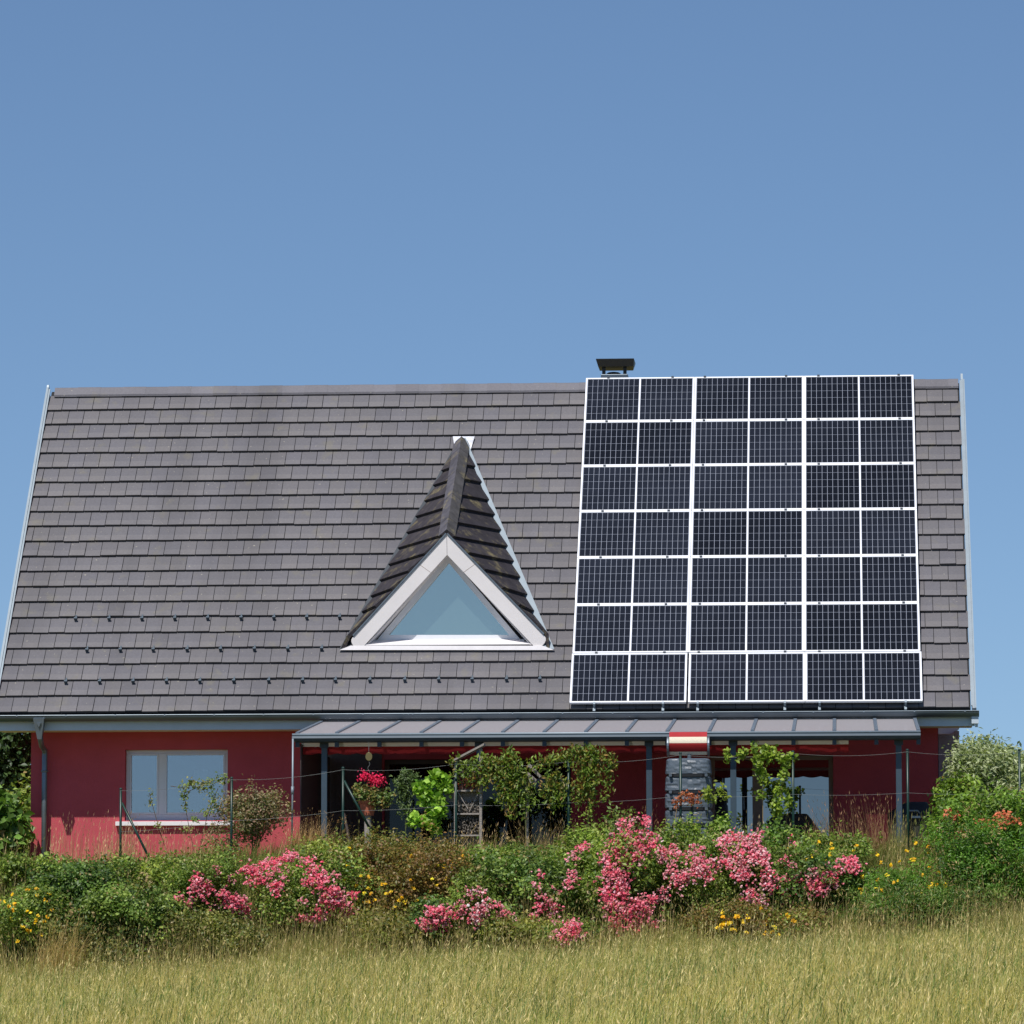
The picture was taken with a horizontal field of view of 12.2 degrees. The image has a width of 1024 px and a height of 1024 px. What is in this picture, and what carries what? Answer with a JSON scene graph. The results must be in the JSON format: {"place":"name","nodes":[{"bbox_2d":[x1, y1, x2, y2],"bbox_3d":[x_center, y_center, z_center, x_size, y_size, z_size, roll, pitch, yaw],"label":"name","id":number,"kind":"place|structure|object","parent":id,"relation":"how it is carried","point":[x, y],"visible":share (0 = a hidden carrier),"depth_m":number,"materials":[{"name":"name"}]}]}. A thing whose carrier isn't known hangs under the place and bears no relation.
{"place":"outdoors","nodes":[
{"label":"outdoors","id":0,"kind":"place"},
{"bbox_2d":[0,903,1023,1023],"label":"meadow grass","id":1,"kind":"structure","parent":0,"point":[930,979],"depth_m":51.09,"materials":[{"name":"plant"}]},
{"bbox_2d":[0,810,1023,985],"bbox_3d":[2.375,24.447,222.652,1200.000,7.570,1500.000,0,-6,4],"label":"ground","id":2,"kind":"structure","parent":0,"point":[279,929],"depth_m":66.22,"materials":[{"name":"green plant"}]},
{"bbox_2d":[0,732,30,809],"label":"garden tree","id":3,"kind":"object","parent":2,"relation":"on","point":[15,755],"visible":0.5,"depth_m":78.95,"materials":[{"name":"green plant"}]},
{"bbox_2d":[2,771,30,864],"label":"green shrub","id":4,"kind":"object","parent":2,"relation":"on","point":[26,805],"visible":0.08,"depth_m":77.66,"materials":[{"name":"green plant"}]},
{"bbox_2d":[0,785,36,858],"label":"leafy shrub","id":5,"kind":"object","parent":2,"relation":"on","point":[13,823],"visible":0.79,"depth_m":73.61,"materials":[{"name":"green plant"}]},
{"bbox_2d":[0,868,75,960],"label":"yellow flower shrub","id":6,"kind":"object","parent":2,"relation":"on","point":[24,909],"visible":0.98,"depth_m":65.85,"materials":[{"name":"green plant"}]},
{"bbox_2d":[0,847,79,896],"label":"green shrub","id":7,"kind":"object","parent":2,"relation":"on","point":[19,861],"visible":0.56,"depth_m":67.41,"materials":[{"name":"green plant"}]},
{"bbox_2d":[20,912,104,979],"bbox_3d":[-6.133,5.952,65.037,1.314,1.150,1.268,0,-6,4],"label":"dry grass tuft","id":8,"kind":"object","parent":2,"relation":"on","point":[64,952],"visible":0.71,"depth_m":64.95,"materials":[{"name":"plant"}]},
{"bbox_2d":[26,855,131,934],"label":"green shrub","id":9,"kind":"object","parent":2,"relation":"on","point":[77,881],"visible":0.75,"depth_m":66.31,"materials":[{"name":"green plant"}]},
{"bbox_2d":[46,810,140,862],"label":"dry grass tuft","id":10,"kind":"object","parent":2,"relation":"on","point":[105,849],"visible":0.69,"depth_m":68.85,"materials":[{"name":"plant"}]},
{"bbox_2d":[21,908,189,971],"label":"green shrub","id":11,"kind":"object","parent":2,"relation":"on","point":[121,930],"visible":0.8,"depth_m":65.46,"materials":[{"name":"green plant"}]},
{"bbox_2d":[74,848,148,891],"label":"green shrub","id":12,"kind":"object","parent":2,"relation":"on","point":[132,862],"visible":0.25,"depth_m":67.56,"materials":[{"name":"green plant"}]},
{"bbox_2d":[63,871,198,957],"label":"green shrub","id":13,"kind":"object","parent":2,"relation":"on","point":[109,902],"visible":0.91,"depth_m":65.55,"materials":[{"name":"green plant"}]},
{"bbox_2d":[112,848,195,898],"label":"green shrub","id":14,"kind":"object","parent":2,"relation":"on","point":[154,874],"visible":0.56,"depth_m":67.34,"materials":[{"name":"green plant"}]},
{"bbox_2d":[104,825,218,862],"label":"dry grass tuft","id":15,"kind":"object","parent":2,"relation":"on","point":[162,845],"visible":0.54,"depth_m":68.96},
{"bbox_2d":[145,771,234,856],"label":"climbing rose","id":16,"kind":"object","parent":2,"relation":"on","point":[202,784],"visible":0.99,"depth_m":69.12,"materials":[{"name":"green plant"}]},
{"bbox_2d":[150,839,268,921],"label":"rose bush","id":17,"kind":"object","parent":2,"relation":"on","point":[197,880],"visible":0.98,"depth_m":66.09,"materials":[{"name":"green plant"}]},
{"bbox_2d":[159,892,282,964],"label":"green shrub","id":18,"kind":"object","parent":2,"relation":"on","point":[204,923],"visible":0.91,"depth_m":65.09,"materials":[{"name":"green plant"}]},
{"bbox_2d":[161,917,302,972],"bbox_3d":[-3.746,5.912,64.741,1.971,1.027,0.919,0,-6,4],"label":"dry grass tuft","id":19,"kind":"object","parent":2,"relation":"on","point":[192,960],"visible":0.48,"depth_m":64.73,"materials":[{"name":"plant"}]},
{"bbox_2d":[195,774,297,861],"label":"spirea shrub","id":20,"kind":"object","parent":2,"relation":"on","point":[257,806],"visible":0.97,"depth_m":69.20,"materials":[{"name":"green plant"}]},
{"bbox_2d":[261,808,358,855],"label":"dry grass tuft","id":21,"kind":"object","parent":2,"relation":"on","point":[298,837],"visible":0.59,"depth_m":68.92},
{"bbox_2d":[236,828,387,935],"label":"rose bush","id":22,"kind":"object","parent":2,"relation":"on","point":[305,886],"visible":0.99,"depth_m":66.00,"materials":[{"name":"pink plant"}]},
{"bbox_2d":[285,830,365,875],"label":"green shrub","id":23,"kind":"object","parent":2,"relation":"on","point":[310,845],"visible":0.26,"depth_m":67.31,"materials":[{"name":"green plant"}]},
{"bbox_2d":[279,900,429,968],"bbox_3d":[-2.063,5.782,64.777,2.210,1.124,1.051,0,-6,4],"label":"dry grass tuft","id":24,"kind":"object","parent":2,"relation":"on","point":[357,940],"visible":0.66,"depth_m":64.72,"materials":[{"name":"plant"}]},
{"bbox_2d":[351,768,395,843],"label":"potted geranium","id":25,"kind":"object","parent":2,"relation":"on","point":[371,802],"visible":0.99,"depth_m":68.85,"materials":[{"name":"plant"}]},
{"bbox_2d":[345,821,428,870],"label":"green shrub","id":26,"kind":"object","parent":2,"relation":"on","point":[395,843],"visible":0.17,"depth_m":67.88,"materials":[{"name":"green plant"}]},
{"bbox_2d":[319,895,467,960],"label":"green shrub","id":27,"kind":"object","parent":2,"relation":"on","point":[388,927],"visible":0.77,"depth_m":65.06,"materials":[{"name":"green plant"}]},
{"bbox_2d":[300,811,507,921],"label":"yellow flower shrub","id":28,"kind":"object","parent":2,"relation":"on","point":[400,888],"visible":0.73,"depth_m":66.30,"materials":[{"name":"green plant"}]},
{"bbox_2d":[389,767,421,835],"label":"oleander plant","id":29,"kind":"object","parent":2,"relation":"on","point":[403,784],"visible":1,"depth_m":68.91,"materials":[{"name":"green plant"}]},
{"bbox_2d":[406,768,453,842],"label":"grape vine","id":30,"kind":"object","parent":2,"relation":"on","point":[425,793],"visible":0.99,"depth_m":68.54,"materials":[{"name":"green plant"}]},
{"bbox_2d":[403,890,460,948],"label":"rose bush","id":31,"kind":"object","parent":2,"relation":"on","point":[441,913],"visible":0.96,"depth_m":64.79,"materials":[{"name":"pink plant"}]},
{"bbox_2d":[454,743,484,849],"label":"insect hotel","id":32,"kind":"structure","parent":2,"relation":"on","point":[469,816],"depth_m":68.43,"materials":[{"name":"grey wood"}]},
{"bbox_2d":[442,866,516,948],"bbox_3d":[-0.424,5.449,65.012,1.055,1.387,0.938,0,-6,4],"label":"rose bush","id":33,"kind":"object","parent":2,"relation":"on","point":[472,898],"visible":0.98,"depth_m":64.84,"materials":[{"name":"pink plant"}]},
{"bbox_2d":[433,837,542,880],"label":"green shrub","id":34,"kind":"object","parent":2,"relation":"on","point":[501,854],"visible":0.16,"depth_m":67.00,"materials":[{"name":"green plant"}]},
{"bbox_2d":[0,358,978,865],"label":"house","id":35,"kind":"structure","parent":2,"relation":"on","point":[234,582],"depth_m":74.81,"materials":[{"name":"tile"}]},
{"bbox_2d":[115,750,233,825],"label":"window","id":36,"kind":"structure","parent":35,"relation":"in","point":[147,819],"depth_m":74.22,"materials":[{"name":"white plastic"}]},
{"bbox_2d":[193,770,209,811],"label":"table lamp","id":37,"kind":"object","parent":35,"relation":"in","point":[202,774],"visible":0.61,"depth_m":75.01,"materials":[{"name":"white"}]},
{"bbox_2d":[385,759,570,859],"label":"terrace door","id":38,"kind":"structure","parent":35,"relation":"in","point":[492,815],"depth_m":73.90,"materials":[{"name":"grey"}]},
{"bbox_2d":[593,377,609,711],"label":"mounting rail","id":39,"kind":"object","parent":35,"relation":"attached to","point":[594,705],"visible":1,"depth_m":74.46,"materials":[{"name":"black metal"}]},
{"bbox_2d":[570,653,686,703],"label":"solar panel","id":40,"kind":"object","parent":39,"relation":"attached to","point":[628,678],"visible":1,"depth_m":73.27,"materials":[{"name":"black"}]},
{"bbox_2d":[573,604,688,653],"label":"solar panel","id":41,"kind":"object","parent":39,"relation":"attached to","point":[639,628],"visible":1,"depth_m":74.06,"materials":[{"name":"grey"}]},
{"bbox_2d":[575,557,689,604],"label":"solar panel","id":42,"kind":"object","parent":39,"relation":"attached to","point":[628,580],"visible":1,"depth_m":74.83,"materials":[{"name":"grey"}]},
{"bbox_2d":[577,510,690,557],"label":"solar panel","id":43,"kind":"object","parent":39,"relation":"attached to","point":[634,533],"visible":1,"depth_m":75.60,"materials":[{"name":"grey"}]},
{"bbox_2d":[580,465,691,510],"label":"solar panel","id":44,"kind":"object","parent":39,"relation":"attached to","point":[640,488],"visible":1,"depth_m":76.37,"materials":[{"name":"grey"}]},
{"bbox_2d":[582,421,693,465],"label":"solar panel","id":45,"kind":"object","parent":39,"relation":"attached to","point":[622,443],"visible":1,"depth_m":77.14,"materials":[{"name":"grey"}]},
{"bbox_2d":[584,377,694,421],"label":"solar panel","id":46,"kind":"object","parent":39,"relation":"attached to","point":[644,399],"visible":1,"depth_m":77.91,"materials":[{"name":"grey"}]},
{"bbox_2d":[696,376,705,711],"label":"mounting rail","id":47,"kind":"object","parent":35,"relation":"attached to","point":[697,706],"visible":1,"depth_m":72.85,"materials":[{"name":"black metal"}]},
{"bbox_2d":[688,603,803,653],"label":"solar panel","id":48,"kind":"object","parent":47,"relation":"attached to","point":[741,628],"visible":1,"depth_m":73.94,"materials":[{"name":"grey"}]},
{"bbox_2d":[688,652,804,703],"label":"solar panel","id":49,"kind":"object","parent":47,"relation":"attached to","point":[762,677],"visible":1,"depth_m":73.15,"materials":[{"name":"grey"}]},
{"bbox_2d":[689,556,803,603],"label":"solar panel","id":50,"kind":"object","parent":47,"relation":"attached to","point":[746,579],"visible":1,"depth_m":74.71,"materials":[{"name":"grey"}]},
{"bbox_2d":[691,510,803,556],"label":"solar panel","id":51,"kind":"object","parent":47,"relation":"attached to","point":[718,533],"visible":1,"depth_m":75.48,"materials":[{"name":"grey"}]},
{"bbox_2d":[692,464,803,509],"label":"solar panel","id":52,"kind":"object","parent":47,"relation":"attached to","point":[753,487],"visible":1,"depth_m":76.25,"materials":[{"name":"grey"}]},
{"bbox_2d":[693,420,803,464],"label":"solar panel","id":53,"kind":"object","parent":47,"relation":"attached to","point":[733,442],"visible":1,"depth_m":77.02,"materials":[{"name":"grey"}]},
{"bbox_2d":[694,376,803,420],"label":"solar panel","id":54,"kind":"object","parent":47,"relation":"attached to","point":[753,398],"visible":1,"depth_m":77.79,"materials":[{"name":"grey"}]},
{"bbox_2d":[710,755,833,843],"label":"terrace door","id":55,"kind":"structure","parent":35,"relation":"in","point":[813,774],"depth_m":73.61,"materials":[{"name":"black"}]},
{"bbox_2d":[817,375,820,710],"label":"mounting rail","id":56,"kind":"object","parent":35,"relation":"attached to","point":[819,705],"visible":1,"depth_m":73.46,"materials":[{"name":"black metal"}]},
{"bbox_2d":[804,375,913,419],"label":"solar panel","id":57,"kind":"object","parent":56,"relation":"attached to","point":[861,397],"visible":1,"depth_m":77.67,"materials":[{"name":"grey"}]},
{"bbox_2d":[804,418,915,463],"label":"solar panel","id":58,"kind":"object","parent":56,"relation":"attached to","point":[847,441],"visible":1,"depth_m":76.90,"materials":[{"name":"grey"}]},
{"bbox_2d":[804,463,916,509],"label":"solar panel","id":59,"kind":"object","parent":56,"relation":"attached to","point":[865,486],"visible":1,"depth_m":76.13,"materials":[{"name":"grey"}]},
{"bbox_2d":[804,509,917,555],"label":"solar panel","id":60,"kind":"object","parent":56,"relation":"attached to","point":[843,532],"visible":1,"depth_m":75.36,"materials":[{"name":"grey"}]},
{"bbox_2d":[804,555,918,602],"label":"solar panel","id":61,"kind":"object","parent":56,"relation":"attached to","point":[866,579],"visible":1,"depth_m":74.59,"materials":[{"name":"grey"}]},
{"bbox_2d":[804,602,919,651],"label":"solar panel","id":62,"kind":"object","parent":56,"relation":"attached to","point":[861,627],"visible":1,"depth_m":73.81,"materials":[{"name":"grey"}]},
{"bbox_2d":[805,651,922,702],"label":"solar panel","id":63,"kind":"object","parent":56,"relation":"attached to","point":[863,677],"visible":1,"depth_m":73.03,"materials":[{"name":"grey"}]},
{"bbox_2d":[445,744,539,844],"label":"virginia creeper","id":64,"kind":"object","parent":2,"relation":"on","point":[509,771],"visible":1,"depth_m":68.23,"materials":[{"name":"green plant"}]},
{"bbox_2d":[469,909,569,953],"bbox_3d":[0.180,5.765,64.819,1.567,0.820,1.160,0,-6,4],"label":"green shrub","id":65,"kind":"object","parent":2,"relation":"on","point":[523,926],"visible":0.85,"depth_m":64.65,"materials":[{"name":"green plant"}]},
{"bbox_2d":[464,832,603,942],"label":"rose bush","id":66,"kind":"object","parent":2,"relation":"on","point":[558,880],"visible":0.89,"depth_m":65.81,"materials":[{"name":"green plant"}]},
{"bbox_2d":[505,813,584,854],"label":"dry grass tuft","id":67,"kind":"object","parent":2,"relation":"on","point":[541,840],"visible":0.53,"depth_m":67.93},
{"bbox_2d":[119,749,1021,868],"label":"wire fence","id":68,"kind":"object","parent":2,"relation":"on","point":[121,804],"visible":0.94,"depth_m":68.22,"materials":[{"name":"grey metal"}]},
{"bbox_2d":[671,789,702,834],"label":"withered branch","id":69,"kind":"object","parent":68,"relation":"attached to","point":[692,796],"visible":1,"depth_m":67.99,"materials":[{"name":"brown plant"}]},
{"bbox_2d":[700,780,731,836],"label":"tank vine","id":70,"kind":"object","parent":68,"relation":"attached to","point":[707,795],"visible":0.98,"depth_m":68.01,"materials":[{"name":"green plant"}]},
{"bbox_2d":[525,742,617,834],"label":"virginia creeper","id":71,"kind":"object","parent":2,"relation":"on","point":[590,770],"visible":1,"depth_m":68.17,"materials":[{"name":"green plant"}]},
{"bbox_2d":[525,764,541,847],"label":"bird house","id":72,"kind":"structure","parent":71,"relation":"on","point":[527,803],"depth_m":68.37,"materials":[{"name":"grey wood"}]},
{"bbox_2d":[538,911,611,958],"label":"rose bush","id":73,"kind":"object","parent":2,"relation":"on","point":[571,926],"visible":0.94,"depth_m":64.30,"materials":[{"name":"pink plant"}]},
{"bbox_2d":[546,816,624,871],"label":"green shrub","id":74,"kind":"object","parent":2,"relation":"on","point":[577,837],"visible":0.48,"depth_m":67.13,"materials":[{"name":"green plant"}]},
{"bbox_2d":[572,799,690,943],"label":"rose bush","id":75,"kind":"object","parent":2,"relation":"on","point":[621,878],"visible":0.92,"depth_m":65.22,"materials":[{"name":"pink plant"}]},
{"bbox_2d":[644,804,705,863],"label":"green shrub","id":76,"kind":"object","parent":2,"relation":"on","point":[690,837],"visible":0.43,"depth_m":67.47,"materials":[{"name":"green plant"}]},
{"bbox_2d":[631,819,765,923],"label":"rose bush","id":77,"kind":"object","parent":2,"relation":"on","point":[684,877],"visible":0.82,"depth_m":65.59,"materials":[{"name":"pink plant"}]},
{"bbox_2d":[699,807,732,859],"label":"green shrub","id":78,"kind":"object","parent":2,"relation":"on","point":[717,824],"visible":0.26,"depth_m":67.55,"materials":[{"name":"green plant"}]},
{"bbox_2d":[674,890,802,944],"bbox_3d":[3.067,5.566,64.534,1.774,0.966,1.192,0,-6,4],"label":"yellow flower shrub","id":79,"kind":"object","parent":2,"relation":"on","point":[723,919],"visible":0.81,"depth_m":64.31,"materials":[{"name":"green plant"}]},
{"bbox_2d":[694,822,823,915],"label":"rose bush","id":80,"kind":"object","parent":2,"relation":"on","point":[751,858],"visible":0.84,"depth_m":65.48,"materials":[{"name":"pink plant"}]},
{"bbox_2d":[722,741,799,839],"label":"door vine","id":81,"kind":"object","parent":2,"relation":"on","point":[772,754],"depth_m":67.98,"materials":[{"name":"green plant"}]},
{"bbox_2d":[752,816,811,865],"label":"green shrub","id":82,"kind":"object","parent":2,"relation":"on","point":[773,828],"visible":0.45,"depth_m":67.39,"materials":[{"name":"green plant"}]},
{"bbox_2d":[738,899,833,942],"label":"yellow flower shrub","id":83,"kind":"object","parent":2,"relation":"on","point":[807,917],"visible":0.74,"depth_m":64.24,"materials":[{"name":"green plant"}]},
{"bbox_2d":[745,826,881,915],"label":"rose bush","id":84,"kind":"object","parent":2,"relation":"on","point":[831,871],"visible":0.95,"depth_m":65.53,"materials":[{"name":"green plant"}]},
{"bbox_2d":[777,820,882,867],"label":"yellow flower shrub","id":85,"kind":"object","parent":2,"relation":"on","point":[850,846],"visible":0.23,"depth_m":66.92,"materials":[{"name":"green plant"}]},
{"bbox_2d":[796,792,903,858],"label":"dry grass tuft","id":86,"kind":"object","parent":2,"relation":"on","point":[871,833],"visible":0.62,"depth_m":68.40,"materials":[{"name":"plant"}]},
{"bbox_2d":[821,892,924,941],"bbox_3d":[4.751,5.523,64.211,1.576,0.938,1.078,1,-6,-14],"label":"dry grass tuft","id":87,"kind":"object","parent":2,"relation":"on","point":[862,922],"visible":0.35,"depth_m":64.19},
{"bbox_2d":[814,842,951,924],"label":"yellow flower shrub","id":88,"kind":"object","parent":2,"relation":"on","point":[904,875],"visible":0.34,"depth_m":65.64,"materials":[{"name":"green plant"}]},
{"bbox_2d":[887,810,940,859],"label":"dry grass tuft","id":89,"kind":"object","parent":2,"relation":"on","point":[899,839],"visible":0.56,"depth_m":68.00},
{"bbox_2d":[815,860,1021,936],"bbox_3d":[5.507,5.296,64.906,2.828,1.235,1.543,0,-6,4],"label":"green shrub","id":90,"kind":"object","parent":2,"relation":"on","point":[895,900],"visible":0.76,"depth_m":64.71,"materials":[{"name":"green plant"}]},
{"bbox_2d":[938,728,958,844],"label":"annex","id":91,"kind":"object","parent":2,"relation":"on","point":[945,735],"visible":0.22,"depth_m":77.52,"materials":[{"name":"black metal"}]},
{"bbox_2d":[927,761,988,813],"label":"laurel shrub","id":92,"kind":"object","parent":2,"relation":"on","point":[951,786],"visible":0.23,"depth_m":71.00,"materials":[{"name":"green plant"}]},
{"bbox_2d":[901,795,1023,911],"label":"green shrub","id":93,"kind":"object","parent":2,"relation":"on","point":[978,848],"visible":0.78,"depth_m":65.71,"materials":[{"name":"green plant"}]},
{"bbox_2d":[917,776,1023,853],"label":"trumpet vine","id":94,"kind":"object","parent":2,"relation":"on","point":[1005,803],"visible":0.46,"depth_m":67.28,"materials":[{"name":"green plant"}]},
{"bbox_2d":[934,887,1023,942],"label":"dry grass tuft","id":95,"kind":"object","parent":2,"relation":"on","point":[988,916],"visible":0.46,"depth_m":64.09,"materials":[{"name":"plant"}]},
{"bbox_2d":[942,727,1023,801],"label":"olive tree","id":96,"kind":"object","parent":2,"relation":"on","point":[993,763],"visible":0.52,"depth_m":71.63,"materials":[{"name":"green plant"}]},
{"bbox_2d":[0,0,1023,847],"label":"sky","id":97,"kind":"structure","parent":0,"point":[193,192],"materials":[{"name":"blue"}]},
{"bbox_2d":[767,814,823,844],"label":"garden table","id":98,"kind":"object","parent":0,"point":[800,819],"visible":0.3,"depth_m":71.70,"materials":[{"name":"black"}]},
{"bbox_2d":[887,802,931,852],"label":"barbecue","id":99,"kind":"object","parent":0,"point":[919,807],"visible":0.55,"depth_m":69.81,"materials":[{"name":"black"}]},
{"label":"terrace","id":100,"kind":"structure","parent":0,"visible":0},
{"bbox_2d":[292,717,920,845],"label":"pergola","id":101,"kind":"object","parent":100,"relation":"on","point":[314,792],"visible":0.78,"depth_m":69.93,"materials":[{"name":"paint"}]},
{"bbox_2d":[301,729,848,754],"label":"awning","id":102,"kind":"object","parent":101,"relation":"attached to","point":[532,747],"visible":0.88,"depth_m":69.94,"materials":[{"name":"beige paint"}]},
{"bbox_2d":[667,732,709,757],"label":"awning","id":103,"kind":"object","parent":101,"relation":"attached to","point":[688,744],"visible":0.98,"depth_m":69.22,"materials":[{"name":"fabric"}]},
{"bbox_2d":[665,758,712,847],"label":"stone pillar","id":104,"kind":"structure","parent":100,"relation":"on","point":[696,774],"depth_m":68.49,"materials":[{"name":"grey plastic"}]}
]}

